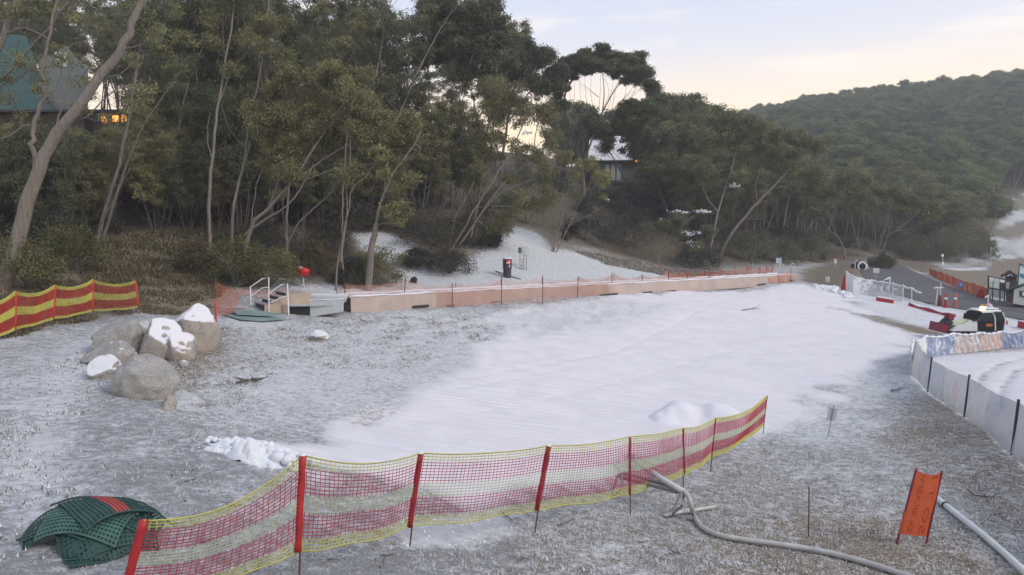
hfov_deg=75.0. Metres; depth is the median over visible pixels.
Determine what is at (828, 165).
eucalyptus tree
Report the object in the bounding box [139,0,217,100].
eucalyptus tree
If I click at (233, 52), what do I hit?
eucalyptus tree
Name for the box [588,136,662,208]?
house
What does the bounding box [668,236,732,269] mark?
shrub
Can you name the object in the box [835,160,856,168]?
eucalyptus tree
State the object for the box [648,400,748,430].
snow mound
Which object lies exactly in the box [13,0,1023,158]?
sky
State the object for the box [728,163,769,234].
eucalyptus sapling
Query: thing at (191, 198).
eucalyptus sapling
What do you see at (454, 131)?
eucalyptus sapling
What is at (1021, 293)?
window
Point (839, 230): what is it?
shrub
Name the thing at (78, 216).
eucalyptus sapling
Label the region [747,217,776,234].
shrub
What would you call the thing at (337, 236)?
shrub
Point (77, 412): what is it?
dry grass
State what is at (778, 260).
sign
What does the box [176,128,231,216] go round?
eucalyptus sapling
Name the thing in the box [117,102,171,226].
eucalyptus sapling
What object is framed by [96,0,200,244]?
eucalyptus tree
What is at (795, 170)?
eucalyptus tree
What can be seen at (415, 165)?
eucalyptus sapling
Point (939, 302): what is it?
pole
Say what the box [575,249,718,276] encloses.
dry grass
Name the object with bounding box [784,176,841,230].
eucalyptus tree
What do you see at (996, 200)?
eucalyptus tree
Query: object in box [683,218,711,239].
shrub
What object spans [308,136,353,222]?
eucalyptus sapling
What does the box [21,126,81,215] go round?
eucalyptus sapling
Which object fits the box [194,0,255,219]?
eucalyptus tree
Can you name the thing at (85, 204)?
eucalyptus sapling
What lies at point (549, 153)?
shrub
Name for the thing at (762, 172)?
eucalyptus sapling
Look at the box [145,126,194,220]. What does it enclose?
eucalyptus sapling
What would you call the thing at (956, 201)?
eucalyptus tree
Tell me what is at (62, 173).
eucalyptus sapling
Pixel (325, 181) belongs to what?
eucalyptus sapling
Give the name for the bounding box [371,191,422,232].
shrub
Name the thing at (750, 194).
eucalyptus sapling
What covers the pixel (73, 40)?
eucalyptus tree
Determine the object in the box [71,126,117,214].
eucalyptus sapling
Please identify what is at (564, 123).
eucalyptus tree
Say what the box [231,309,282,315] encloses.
plastic sheet
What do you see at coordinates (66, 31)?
eucalyptus tree
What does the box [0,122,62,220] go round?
eucalyptus sapling
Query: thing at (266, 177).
eucalyptus sapling
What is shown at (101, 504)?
rubber mat
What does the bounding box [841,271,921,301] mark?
snow plastered fence
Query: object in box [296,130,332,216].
eucalyptus sapling
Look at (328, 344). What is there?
dry grass
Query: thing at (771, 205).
eucalyptus tree
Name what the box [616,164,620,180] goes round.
window
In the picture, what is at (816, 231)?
shrub
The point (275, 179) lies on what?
eucalyptus sapling
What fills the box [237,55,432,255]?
eucalyptus tree
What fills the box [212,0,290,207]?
eucalyptus tree
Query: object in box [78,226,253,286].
dry grass
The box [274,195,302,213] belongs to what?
shrub
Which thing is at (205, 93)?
eucalyptus sapling
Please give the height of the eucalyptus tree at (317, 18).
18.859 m
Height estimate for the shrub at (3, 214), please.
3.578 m
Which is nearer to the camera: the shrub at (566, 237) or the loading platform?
the loading platform
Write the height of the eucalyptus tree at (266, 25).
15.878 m
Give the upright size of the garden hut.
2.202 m
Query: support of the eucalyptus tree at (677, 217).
on the ground at (584, 371)
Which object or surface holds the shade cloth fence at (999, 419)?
on the ground at (584, 371)
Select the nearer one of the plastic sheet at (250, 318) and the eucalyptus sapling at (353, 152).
the plastic sheet at (250, 318)
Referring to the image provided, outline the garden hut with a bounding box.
[605,187,616,204]
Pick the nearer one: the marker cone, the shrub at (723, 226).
the marker cone
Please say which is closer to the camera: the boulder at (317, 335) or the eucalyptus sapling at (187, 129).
the boulder at (317, 335)
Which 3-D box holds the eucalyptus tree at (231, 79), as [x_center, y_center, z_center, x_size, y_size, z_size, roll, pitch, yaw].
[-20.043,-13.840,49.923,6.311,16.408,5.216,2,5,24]
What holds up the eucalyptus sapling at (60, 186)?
on the ground at (584, 371)
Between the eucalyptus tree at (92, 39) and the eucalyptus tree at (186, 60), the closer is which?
the eucalyptus tree at (186, 60)
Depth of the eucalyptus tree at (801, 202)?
93.61 m
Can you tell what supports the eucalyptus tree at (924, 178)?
on the ground at (584, 371)
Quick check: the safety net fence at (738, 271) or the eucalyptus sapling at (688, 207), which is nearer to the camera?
the safety net fence at (738, 271)
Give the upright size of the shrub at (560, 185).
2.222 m
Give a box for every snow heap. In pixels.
[198,436,320,471]
[812,283,854,297]
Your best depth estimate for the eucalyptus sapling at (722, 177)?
77.85 m
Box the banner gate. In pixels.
[896,468,942,543]
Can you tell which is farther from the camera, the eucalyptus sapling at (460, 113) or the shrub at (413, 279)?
the eucalyptus sapling at (460, 113)
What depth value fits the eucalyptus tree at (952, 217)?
109.37 m
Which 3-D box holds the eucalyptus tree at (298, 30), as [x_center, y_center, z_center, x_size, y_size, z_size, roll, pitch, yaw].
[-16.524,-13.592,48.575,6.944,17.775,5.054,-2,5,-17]
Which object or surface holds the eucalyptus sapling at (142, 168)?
on the ground at (584, 371)
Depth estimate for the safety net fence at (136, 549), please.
8.80 m
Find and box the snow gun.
[851,260,868,268]
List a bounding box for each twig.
[184,466,231,481]
[714,536,769,565]
[919,554,978,571]
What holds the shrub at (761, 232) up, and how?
on the ground at (584, 371)
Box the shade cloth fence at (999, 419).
[909,340,1023,464]
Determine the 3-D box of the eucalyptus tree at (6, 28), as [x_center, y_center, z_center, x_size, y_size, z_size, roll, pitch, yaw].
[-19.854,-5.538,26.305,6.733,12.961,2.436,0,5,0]
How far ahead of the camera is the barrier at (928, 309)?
46.10 m
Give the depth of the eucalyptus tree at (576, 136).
122.88 m
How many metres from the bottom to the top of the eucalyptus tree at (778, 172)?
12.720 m
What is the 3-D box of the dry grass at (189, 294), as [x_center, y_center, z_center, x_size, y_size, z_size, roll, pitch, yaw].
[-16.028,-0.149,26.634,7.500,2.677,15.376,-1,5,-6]
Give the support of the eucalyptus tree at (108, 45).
on the ground at (584, 371)
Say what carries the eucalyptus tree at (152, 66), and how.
on the ground at (584, 371)
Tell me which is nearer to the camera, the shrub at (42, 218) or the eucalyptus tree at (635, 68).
the shrub at (42, 218)
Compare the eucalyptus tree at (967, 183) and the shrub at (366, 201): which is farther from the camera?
the eucalyptus tree at (967, 183)
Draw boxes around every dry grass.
[0,247,227,337]
[0,324,411,574]
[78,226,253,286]
[169,315,489,407]
[408,400,1023,574]
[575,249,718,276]
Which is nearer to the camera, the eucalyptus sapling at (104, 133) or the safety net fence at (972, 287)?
the eucalyptus sapling at (104, 133)
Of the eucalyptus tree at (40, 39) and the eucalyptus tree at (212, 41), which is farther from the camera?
the eucalyptus tree at (40, 39)
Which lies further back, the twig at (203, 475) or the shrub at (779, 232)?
the shrub at (779, 232)
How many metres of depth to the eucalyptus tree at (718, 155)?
76.53 m
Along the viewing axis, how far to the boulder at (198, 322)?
20.46 m
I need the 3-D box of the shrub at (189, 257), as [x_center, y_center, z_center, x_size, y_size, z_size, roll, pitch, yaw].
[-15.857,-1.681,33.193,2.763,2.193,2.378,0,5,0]
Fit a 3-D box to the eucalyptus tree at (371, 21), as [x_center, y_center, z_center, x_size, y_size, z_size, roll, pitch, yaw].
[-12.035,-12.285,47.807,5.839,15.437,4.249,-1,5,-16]
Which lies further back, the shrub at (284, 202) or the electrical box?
the shrub at (284, 202)
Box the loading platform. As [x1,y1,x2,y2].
[283,294,347,315]
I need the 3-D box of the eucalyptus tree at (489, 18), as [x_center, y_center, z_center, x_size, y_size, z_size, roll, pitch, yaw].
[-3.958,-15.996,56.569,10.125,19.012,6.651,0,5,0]
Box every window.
[112,115,118,121]
[611,164,614,180]
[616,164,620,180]
[1019,290,1023,296]
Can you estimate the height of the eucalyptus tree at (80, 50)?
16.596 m
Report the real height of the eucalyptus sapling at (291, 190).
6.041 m
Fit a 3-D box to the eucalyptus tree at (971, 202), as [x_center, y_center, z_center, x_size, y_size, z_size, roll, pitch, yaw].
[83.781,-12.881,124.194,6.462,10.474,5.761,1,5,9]
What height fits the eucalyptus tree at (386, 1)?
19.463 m
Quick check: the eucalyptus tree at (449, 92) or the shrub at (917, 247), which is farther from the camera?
the shrub at (917, 247)
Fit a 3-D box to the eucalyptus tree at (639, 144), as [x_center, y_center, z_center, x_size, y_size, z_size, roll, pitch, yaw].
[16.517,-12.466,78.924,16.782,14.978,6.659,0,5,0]
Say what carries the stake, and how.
on the ground at (584, 371)
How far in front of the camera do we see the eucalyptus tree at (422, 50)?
51.63 m
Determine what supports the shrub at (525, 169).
on the ground at (584, 371)
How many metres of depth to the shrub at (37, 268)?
25.28 m
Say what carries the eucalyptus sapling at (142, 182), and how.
on the ground at (584, 371)
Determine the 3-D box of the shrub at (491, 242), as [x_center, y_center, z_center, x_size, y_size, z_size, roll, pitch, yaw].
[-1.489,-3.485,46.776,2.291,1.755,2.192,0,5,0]
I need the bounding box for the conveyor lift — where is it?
[339,262,798,312]
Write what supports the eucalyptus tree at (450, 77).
on the ground at (584, 371)
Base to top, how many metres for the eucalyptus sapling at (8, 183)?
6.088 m
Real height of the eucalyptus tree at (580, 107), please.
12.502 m
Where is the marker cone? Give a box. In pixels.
[976,287,983,297]
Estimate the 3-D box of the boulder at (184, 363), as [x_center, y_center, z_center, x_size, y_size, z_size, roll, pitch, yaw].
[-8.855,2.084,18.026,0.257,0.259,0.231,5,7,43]
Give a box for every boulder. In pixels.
[80,340,137,364]
[86,354,121,379]
[91,318,146,352]
[111,353,179,399]
[139,318,182,359]
[161,394,176,409]
[166,331,197,360]
[175,303,220,350]
[179,360,188,366]
[309,329,328,340]
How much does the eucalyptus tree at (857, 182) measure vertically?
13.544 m
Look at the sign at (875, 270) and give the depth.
66.63 m
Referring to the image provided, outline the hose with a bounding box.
[682,489,913,574]
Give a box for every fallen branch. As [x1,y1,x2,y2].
[234,375,268,383]
[967,489,999,502]
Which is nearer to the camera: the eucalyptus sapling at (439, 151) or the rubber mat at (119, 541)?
the rubber mat at (119, 541)
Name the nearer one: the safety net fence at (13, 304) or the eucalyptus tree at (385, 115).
the safety net fence at (13, 304)
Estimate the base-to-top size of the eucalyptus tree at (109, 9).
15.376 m
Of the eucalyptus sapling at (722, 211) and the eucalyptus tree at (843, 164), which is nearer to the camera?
the eucalyptus sapling at (722, 211)
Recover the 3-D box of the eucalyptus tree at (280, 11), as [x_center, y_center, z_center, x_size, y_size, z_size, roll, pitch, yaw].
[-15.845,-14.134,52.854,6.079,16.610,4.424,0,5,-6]
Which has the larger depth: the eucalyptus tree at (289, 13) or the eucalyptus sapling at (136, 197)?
the eucalyptus tree at (289, 13)
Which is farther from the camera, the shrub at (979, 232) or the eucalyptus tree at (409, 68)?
the shrub at (979, 232)
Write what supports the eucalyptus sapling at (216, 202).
on the ground at (584, 371)
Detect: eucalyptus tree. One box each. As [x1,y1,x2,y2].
[0,0,32,29]
[0,0,36,27]
[0,0,43,33]
[0,0,89,86]
[0,0,187,290]
[0,22,42,64]
[6,2,39,64]
[18,18,47,47]
[26,0,70,66]
[28,14,101,102]
[31,0,74,48]
[33,19,84,62]
[35,0,95,79]
[36,0,91,54]
[43,36,85,59]
[58,0,125,108]
[67,0,117,107]
[78,3,120,108]
[80,12,135,90]
[81,0,120,108]
[86,30,124,108]
[89,41,127,106]
[93,12,144,77]
[95,6,125,108]
[95,9,149,89]
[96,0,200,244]
[96,3,150,87]
[98,23,120,108]
[107,1,204,100]
[113,0,158,60]
[118,0,165,88]
[121,9,198,104]
[132,0,218,116]
[135,6,207,214]
[136,0,262,212]
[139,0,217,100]
[140,0,242,221]
[148,0,223,80]
[150,0,221,223]
[189,10,239,204]
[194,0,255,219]
[200,0,272,254]
[209,15,264,197]
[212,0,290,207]
[214,0,302,221]
[216,13,272,103]
[218,0,302,248]
[236,18,306,179]
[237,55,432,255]
[255,0,330,210]
[270,0,331,197]
[273,1,345,195]
[275,97,401,276]
[277,0,350,206]
[281,10,351,198]
[286,24,349,222]
[296,27,369,93]
[297,0,382,204]
[298,0,368,211]
[307,6,381,219]
[317,5,349,22]
[330,0,472,205]
[330,80,392,290]
[343,0,421,105]
[345,0,390,49]
[346,40,396,198]
[360,11,416,111]
[364,128,425,290]
[366,2,403,68]
[369,0,437,200]
[387,32,421,108]
[406,54,440,102]
[408,0,521,206]
[410,52,442,101]
[425,22,467,86]
[428,59,459,147]
[433,56,482,124]
[447,33,489,195]
[450,73,566,248]
[452,36,497,200]
[470,0,574,187]
[476,53,514,172]
[482,17,533,130]
[531,73,550,165]
[542,41,671,199]
[544,96,580,150]
[545,149,615,252]
[546,111,570,149]
[553,111,602,151]
[567,129,586,147]
[569,99,599,137]
[579,135,588,149]
[581,120,716,210]
[585,206,598,240]
[603,109,619,135]
[630,147,707,225]
[638,207,719,264]
[642,84,723,127]
[643,97,686,132]
[649,141,693,181]
[653,119,725,159]
[653,122,712,145]
[661,92,734,134]
[672,108,773,247]
[678,153,740,238]
[689,141,757,162]
[701,147,746,223]
[719,119,836,255]
[719,124,770,228]
[720,157,779,232]
[752,146,810,230]
[759,198,781,230]
[762,175,804,227]
[768,141,815,237]
[770,180,821,231]
[773,157,817,220]
[774,142,835,228]
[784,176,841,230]
[786,163,837,239]
[792,158,834,228]
[793,153,838,229]
[796,170,852,258]
[816,183,852,228]
[817,161,841,227]
[817,166,855,228]
[826,169,881,260]
[828,157,872,234]
[834,159,906,236]
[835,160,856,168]
[835,160,892,231]
[849,165,882,240]
[853,167,923,246]
[870,180,946,253]
[870,206,881,229]
[874,169,939,232]
[885,160,920,216]
[887,188,937,243]
[890,183,953,239]
[892,169,927,233]
[898,169,944,221]
[905,176,956,231]
[913,183,979,247]
[926,207,972,240]
[938,198,989,244]
[942,195,985,248]
[944,173,998,196]
[950,173,985,201]
[951,174,988,204]
[951,191,980,237]
[974,173,1010,220]
[978,194,1018,236]
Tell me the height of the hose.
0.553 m
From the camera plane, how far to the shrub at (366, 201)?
50.72 m
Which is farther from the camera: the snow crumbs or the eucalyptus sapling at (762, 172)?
the eucalyptus sapling at (762, 172)
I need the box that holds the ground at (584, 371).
[0,121,1023,574]
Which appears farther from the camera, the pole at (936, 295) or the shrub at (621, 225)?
the shrub at (621, 225)
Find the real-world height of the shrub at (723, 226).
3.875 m
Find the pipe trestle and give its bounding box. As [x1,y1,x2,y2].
[610,472,684,516]
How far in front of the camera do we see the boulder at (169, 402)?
13.72 m
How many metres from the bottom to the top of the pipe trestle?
0.577 m
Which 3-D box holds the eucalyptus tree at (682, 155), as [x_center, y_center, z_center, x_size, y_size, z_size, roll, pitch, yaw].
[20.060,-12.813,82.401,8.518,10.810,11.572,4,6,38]
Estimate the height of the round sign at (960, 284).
0.600 m
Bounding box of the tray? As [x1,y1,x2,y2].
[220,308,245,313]
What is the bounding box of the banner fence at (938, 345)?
[909,329,1023,375]
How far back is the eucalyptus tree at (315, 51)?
44.95 m
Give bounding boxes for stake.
[808,487,809,536]
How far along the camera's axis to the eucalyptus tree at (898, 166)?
115.86 m
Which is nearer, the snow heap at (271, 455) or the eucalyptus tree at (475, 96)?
the snow heap at (271, 455)
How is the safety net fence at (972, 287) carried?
on the ground at (584, 371)
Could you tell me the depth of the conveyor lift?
37.70 m
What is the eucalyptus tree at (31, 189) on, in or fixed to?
on the ground at (584, 371)
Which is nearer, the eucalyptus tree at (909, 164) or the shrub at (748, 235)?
the shrub at (748, 235)
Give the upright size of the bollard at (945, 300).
1.100 m
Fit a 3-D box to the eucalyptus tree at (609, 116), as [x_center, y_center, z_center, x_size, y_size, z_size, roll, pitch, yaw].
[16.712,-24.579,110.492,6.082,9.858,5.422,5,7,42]
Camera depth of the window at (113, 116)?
50.90 m
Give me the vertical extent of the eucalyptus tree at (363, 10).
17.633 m
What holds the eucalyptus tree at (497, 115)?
on the ground at (584, 371)
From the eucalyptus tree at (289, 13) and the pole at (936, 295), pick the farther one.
the eucalyptus tree at (289, 13)
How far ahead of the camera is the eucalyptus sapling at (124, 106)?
47.05 m
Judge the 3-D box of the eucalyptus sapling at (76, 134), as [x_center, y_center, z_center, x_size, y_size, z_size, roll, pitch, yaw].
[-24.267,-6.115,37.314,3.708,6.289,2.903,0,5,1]
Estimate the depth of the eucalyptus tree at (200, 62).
44.01 m
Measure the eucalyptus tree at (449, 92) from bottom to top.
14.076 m
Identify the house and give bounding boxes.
[0,34,139,202]
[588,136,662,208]
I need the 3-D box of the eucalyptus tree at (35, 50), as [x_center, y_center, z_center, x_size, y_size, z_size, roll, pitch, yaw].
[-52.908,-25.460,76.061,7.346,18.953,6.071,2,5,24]
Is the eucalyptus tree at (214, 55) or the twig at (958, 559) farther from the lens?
the eucalyptus tree at (214, 55)
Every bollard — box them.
[943,293,948,307]
[952,293,956,307]
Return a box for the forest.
[552,68,1023,212]
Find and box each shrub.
[0,187,45,234]
[0,225,80,290]
[3,203,93,245]
[34,211,120,271]
[74,203,132,234]
[76,199,103,211]
[168,232,221,272]
[175,196,225,224]
[195,233,268,286]
[212,209,300,254]
[232,239,305,292]
[235,197,273,218]
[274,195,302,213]
[290,235,339,277]
[297,213,359,254]
[316,187,375,231]
[325,253,377,288]
[348,181,398,213]
[352,240,414,287]
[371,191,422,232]
[391,199,472,250]
[398,244,435,269]
[409,182,442,206]
[410,276,416,282]
[422,238,478,275]
[448,197,501,249]
[473,178,518,207]
[476,231,506,247]
[498,156,550,223]
[529,143,556,157]
[542,167,569,184]
[545,177,568,191]
[556,158,573,166]
[557,205,619,243]
[560,230,571,240]
[563,145,585,161]
[571,192,605,212]
[588,208,661,250]
[653,202,682,224]
[667,221,685,234]
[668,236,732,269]
[680,227,706,241]
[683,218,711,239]
[703,209,733,232]
[709,230,776,262]
[710,225,740,244]
[742,230,759,242]
[745,213,767,228]
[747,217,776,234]
[748,222,772,244]
[754,232,810,265]
[764,233,779,243]
[767,222,796,241]
[789,226,813,243]
[793,233,844,261]
[798,224,830,243]
[812,226,840,245]
[831,224,847,237]
[834,235,854,248]
[856,237,874,251]
[865,251,898,268]
[883,236,907,251]
[889,229,945,261]
[912,222,953,239]
[915,224,962,257]
[927,216,1000,262]
[933,225,974,250]
[936,237,964,255]
[965,226,994,242]
[968,239,1002,259]
[976,212,992,221]
[984,194,1017,216]
[987,203,1015,217]
[988,194,1018,218]
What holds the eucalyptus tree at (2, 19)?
on the ground at (584, 371)
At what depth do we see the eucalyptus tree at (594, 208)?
58.20 m
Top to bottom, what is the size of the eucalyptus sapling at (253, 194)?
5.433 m
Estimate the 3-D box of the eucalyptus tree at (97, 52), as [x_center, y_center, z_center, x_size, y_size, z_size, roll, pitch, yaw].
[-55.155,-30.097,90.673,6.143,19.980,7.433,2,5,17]
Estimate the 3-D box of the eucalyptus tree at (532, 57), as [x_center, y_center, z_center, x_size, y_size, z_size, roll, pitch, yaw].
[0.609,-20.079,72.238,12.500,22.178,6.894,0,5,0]
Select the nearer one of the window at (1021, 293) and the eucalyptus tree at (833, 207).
the window at (1021, 293)
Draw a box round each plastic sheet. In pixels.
[222,314,286,320]
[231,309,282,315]
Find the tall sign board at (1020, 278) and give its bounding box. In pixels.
[1017,263,1023,284]
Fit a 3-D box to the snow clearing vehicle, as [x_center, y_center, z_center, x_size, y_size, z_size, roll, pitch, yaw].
[24.457,1.853,35.917,3.415,1.790,1.480,0,5,0]
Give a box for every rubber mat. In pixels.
[15,503,96,541]
[22,511,59,549]
[34,498,142,547]
[50,496,160,529]
[54,513,131,567]
[62,507,158,560]
[69,497,173,541]
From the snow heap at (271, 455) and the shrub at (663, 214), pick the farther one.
the shrub at (663, 214)
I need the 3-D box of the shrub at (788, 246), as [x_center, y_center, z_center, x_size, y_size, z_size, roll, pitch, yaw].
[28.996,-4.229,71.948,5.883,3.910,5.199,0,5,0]
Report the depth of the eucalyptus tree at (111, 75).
87.58 m
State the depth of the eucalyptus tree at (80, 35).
82.24 m
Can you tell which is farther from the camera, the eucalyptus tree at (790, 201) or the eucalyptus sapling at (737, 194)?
the eucalyptus tree at (790, 201)
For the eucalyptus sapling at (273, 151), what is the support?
on the ground at (584, 371)
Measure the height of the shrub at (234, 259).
2.882 m
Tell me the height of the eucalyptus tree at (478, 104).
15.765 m
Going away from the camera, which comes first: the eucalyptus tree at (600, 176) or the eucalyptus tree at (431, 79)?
the eucalyptus tree at (600, 176)
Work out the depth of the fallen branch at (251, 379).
17.16 m
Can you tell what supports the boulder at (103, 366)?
on the ground at (584, 371)
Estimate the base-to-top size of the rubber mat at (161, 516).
0.481 m
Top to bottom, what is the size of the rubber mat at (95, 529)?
0.316 m
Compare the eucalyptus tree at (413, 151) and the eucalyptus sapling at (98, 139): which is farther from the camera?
the eucalyptus sapling at (98, 139)
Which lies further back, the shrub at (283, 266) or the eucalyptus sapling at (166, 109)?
the eucalyptus sapling at (166, 109)
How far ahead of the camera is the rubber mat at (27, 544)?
7.22 m
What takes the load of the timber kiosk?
on the ground at (584, 371)
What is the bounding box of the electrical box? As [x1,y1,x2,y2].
[518,245,528,270]
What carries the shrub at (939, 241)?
on the ground at (584, 371)
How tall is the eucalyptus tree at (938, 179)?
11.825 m
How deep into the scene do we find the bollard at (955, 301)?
48.59 m
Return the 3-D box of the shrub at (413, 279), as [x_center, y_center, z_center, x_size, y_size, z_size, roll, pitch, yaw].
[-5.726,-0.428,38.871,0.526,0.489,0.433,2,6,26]
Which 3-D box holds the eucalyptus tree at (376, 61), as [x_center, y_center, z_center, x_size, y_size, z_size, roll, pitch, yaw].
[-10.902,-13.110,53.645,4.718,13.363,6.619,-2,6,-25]
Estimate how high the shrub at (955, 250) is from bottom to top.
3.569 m
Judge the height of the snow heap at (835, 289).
0.969 m
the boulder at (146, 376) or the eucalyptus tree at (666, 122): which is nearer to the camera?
the boulder at (146, 376)
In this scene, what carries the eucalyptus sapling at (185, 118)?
on the ground at (584, 371)
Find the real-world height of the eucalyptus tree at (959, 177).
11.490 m
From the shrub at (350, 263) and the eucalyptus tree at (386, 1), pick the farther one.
the eucalyptus tree at (386, 1)
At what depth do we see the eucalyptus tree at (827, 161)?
107.95 m
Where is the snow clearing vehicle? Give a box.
[929,306,1005,333]
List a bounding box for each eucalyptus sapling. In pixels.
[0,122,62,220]
[0,123,56,224]
[0,125,24,236]
[1,122,44,218]
[2,136,84,232]
[17,121,95,225]
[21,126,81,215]
[38,130,91,223]
[48,125,95,221]
[48,127,113,225]
[56,137,98,225]
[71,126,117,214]
[76,126,135,228]
[86,135,126,210]
[91,129,132,212]
[96,121,140,216]
[112,122,163,217]
[114,87,163,208]
[117,80,213,217]
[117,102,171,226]
[122,116,145,205]
[125,174,141,208]
[126,130,182,230]
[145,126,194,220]
[146,99,211,216]
[152,102,206,214]
[158,147,211,229]
[159,129,226,225]
[164,118,206,222]
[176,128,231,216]
[186,85,259,222]
[188,144,234,229]
[202,84,276,228]
[231,116,283,223]
[231,177,261,218]
[248,140,300,228]
[260,142,290,207]
[276,146,307,217]
[278,101,312,213]
[279,143,326,229]
[280,144,343,228]
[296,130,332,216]
[300,111,352,213]
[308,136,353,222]
[336,120,378,194]
[338,119,386,221]
[355,143,396,208]
[374,150,411,195]
[376,154,410,200]
[388,104,436,210]
[394,148,420,208]
[397,99,455,212]
[409,93,469,205]
[414,141,450,207]
[420,96,463,208]
[421,148,452,211]
[426,101,487,209]
[444,147,467,203]
[450,137,496,208]
[455,127,488,206]
[653,160,688,212]
[670,190,696,236]
[672,172,704,230]
[677,155,714,225]
[690,197,714,240]
[692,164,742,237]
[709,172,735,232]
[710,197,729,240]
[723,190,744,237]
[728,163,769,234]
[732,163,749,228]
[733,171,762,235]
[740,168,772,234]
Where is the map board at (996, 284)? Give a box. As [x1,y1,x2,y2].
[987,276,1005,301]
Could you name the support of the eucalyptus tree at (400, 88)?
on the ground at (584, 371)
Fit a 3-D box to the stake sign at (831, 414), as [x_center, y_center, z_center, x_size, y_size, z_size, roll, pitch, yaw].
[8.665,3.677,18.097,0.311,0.985,0.080,-1,5,-13]
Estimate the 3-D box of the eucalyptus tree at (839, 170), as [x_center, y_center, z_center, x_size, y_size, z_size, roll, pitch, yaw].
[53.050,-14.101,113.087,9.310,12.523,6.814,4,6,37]
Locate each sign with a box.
[776,258,781,267]
[826,405,837,437]
[873,268,878,278]
[957,282,963,287]
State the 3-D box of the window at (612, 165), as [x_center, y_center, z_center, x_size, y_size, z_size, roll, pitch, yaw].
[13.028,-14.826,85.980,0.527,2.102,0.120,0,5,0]
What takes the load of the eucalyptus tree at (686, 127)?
on the ground at (584, 371)
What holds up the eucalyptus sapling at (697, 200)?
on the ground at (584, 371)
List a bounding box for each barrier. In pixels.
[876,296,893,303]
[908,302,955,316]
[1017,320,1023,328]
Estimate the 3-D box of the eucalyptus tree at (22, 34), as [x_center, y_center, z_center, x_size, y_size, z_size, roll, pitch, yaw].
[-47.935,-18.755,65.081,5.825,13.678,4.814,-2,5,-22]
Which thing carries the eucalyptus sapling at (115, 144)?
on the ground at (584, 371)
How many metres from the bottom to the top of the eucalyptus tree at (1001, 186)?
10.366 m
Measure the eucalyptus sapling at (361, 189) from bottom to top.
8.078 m
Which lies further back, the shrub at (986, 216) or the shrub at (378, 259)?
the shrub at (986, 216)
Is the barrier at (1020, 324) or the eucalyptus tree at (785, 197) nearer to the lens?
the barrier at (1020, 324)
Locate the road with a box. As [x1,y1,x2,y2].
[860,256,1023,318]
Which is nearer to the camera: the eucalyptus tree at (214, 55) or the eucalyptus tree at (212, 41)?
the eucalyptus tree at (212, 41)
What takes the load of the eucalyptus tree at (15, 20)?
on the ground at (584, 371)
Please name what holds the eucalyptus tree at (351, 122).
on the ground at (584, 371)
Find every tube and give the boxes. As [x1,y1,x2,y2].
[663,508,688,516]
[682,505,716,513]
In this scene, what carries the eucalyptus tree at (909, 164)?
on the ground at (584, 371)
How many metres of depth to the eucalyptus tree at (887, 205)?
110.36 m
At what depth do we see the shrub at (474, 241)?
45.75 m
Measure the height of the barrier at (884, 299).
0.569 m
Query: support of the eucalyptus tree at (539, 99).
on the ground at (584, 371)
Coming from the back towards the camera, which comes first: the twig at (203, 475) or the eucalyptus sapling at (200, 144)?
the eucalyptus sapling at (200, 144)
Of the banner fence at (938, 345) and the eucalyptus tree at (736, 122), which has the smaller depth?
the banner fence at (938, 345)
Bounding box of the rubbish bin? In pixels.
[502,257,511,277]
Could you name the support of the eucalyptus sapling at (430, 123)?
on the ground at (584, 371)
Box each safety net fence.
[0,279,138,337]
[124,395,767,574]
[214,281,288,321]
[336,265,772,293]
[344,272,790,308]
[929,268,990,300]
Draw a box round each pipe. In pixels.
[627,454,686,493]
[910,479,1023,574]
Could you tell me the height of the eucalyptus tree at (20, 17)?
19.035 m
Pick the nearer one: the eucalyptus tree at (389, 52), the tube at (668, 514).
the tube at (668, 514)
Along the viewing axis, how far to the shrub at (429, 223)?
44.52 m
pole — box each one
[297,267,309,287]
[934,287,938,306]
[937,283,942,305]
[980,295,992,306]
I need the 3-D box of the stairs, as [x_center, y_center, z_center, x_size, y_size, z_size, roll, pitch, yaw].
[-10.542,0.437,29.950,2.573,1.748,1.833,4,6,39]
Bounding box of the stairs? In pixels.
[250,277,310,314]
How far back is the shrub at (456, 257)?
40.49 m
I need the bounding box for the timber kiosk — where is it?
[1001,270,1017,300]
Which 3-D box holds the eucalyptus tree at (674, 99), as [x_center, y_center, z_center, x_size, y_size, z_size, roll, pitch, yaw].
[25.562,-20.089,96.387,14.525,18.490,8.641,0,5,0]
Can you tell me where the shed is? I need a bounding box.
[1007,283,1023,304]
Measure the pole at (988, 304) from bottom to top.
1.526 m
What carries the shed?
on the ground at (584, 371)
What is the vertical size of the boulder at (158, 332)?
1.509 m
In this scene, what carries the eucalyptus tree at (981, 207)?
on the ground at (584, 371)
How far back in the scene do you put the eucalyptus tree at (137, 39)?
55.11 m
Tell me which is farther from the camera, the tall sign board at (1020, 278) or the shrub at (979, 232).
the shrub at (979, 232)
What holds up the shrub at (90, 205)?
on the ground at (584, 371)
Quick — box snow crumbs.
[401,516,511,546]
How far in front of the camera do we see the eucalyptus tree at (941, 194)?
113.81 m
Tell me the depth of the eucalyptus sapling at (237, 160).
41.36 m
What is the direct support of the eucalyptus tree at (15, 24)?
on the ground at (584, 371)
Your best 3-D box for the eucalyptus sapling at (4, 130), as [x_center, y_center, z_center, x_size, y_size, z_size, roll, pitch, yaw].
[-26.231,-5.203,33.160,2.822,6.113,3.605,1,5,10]

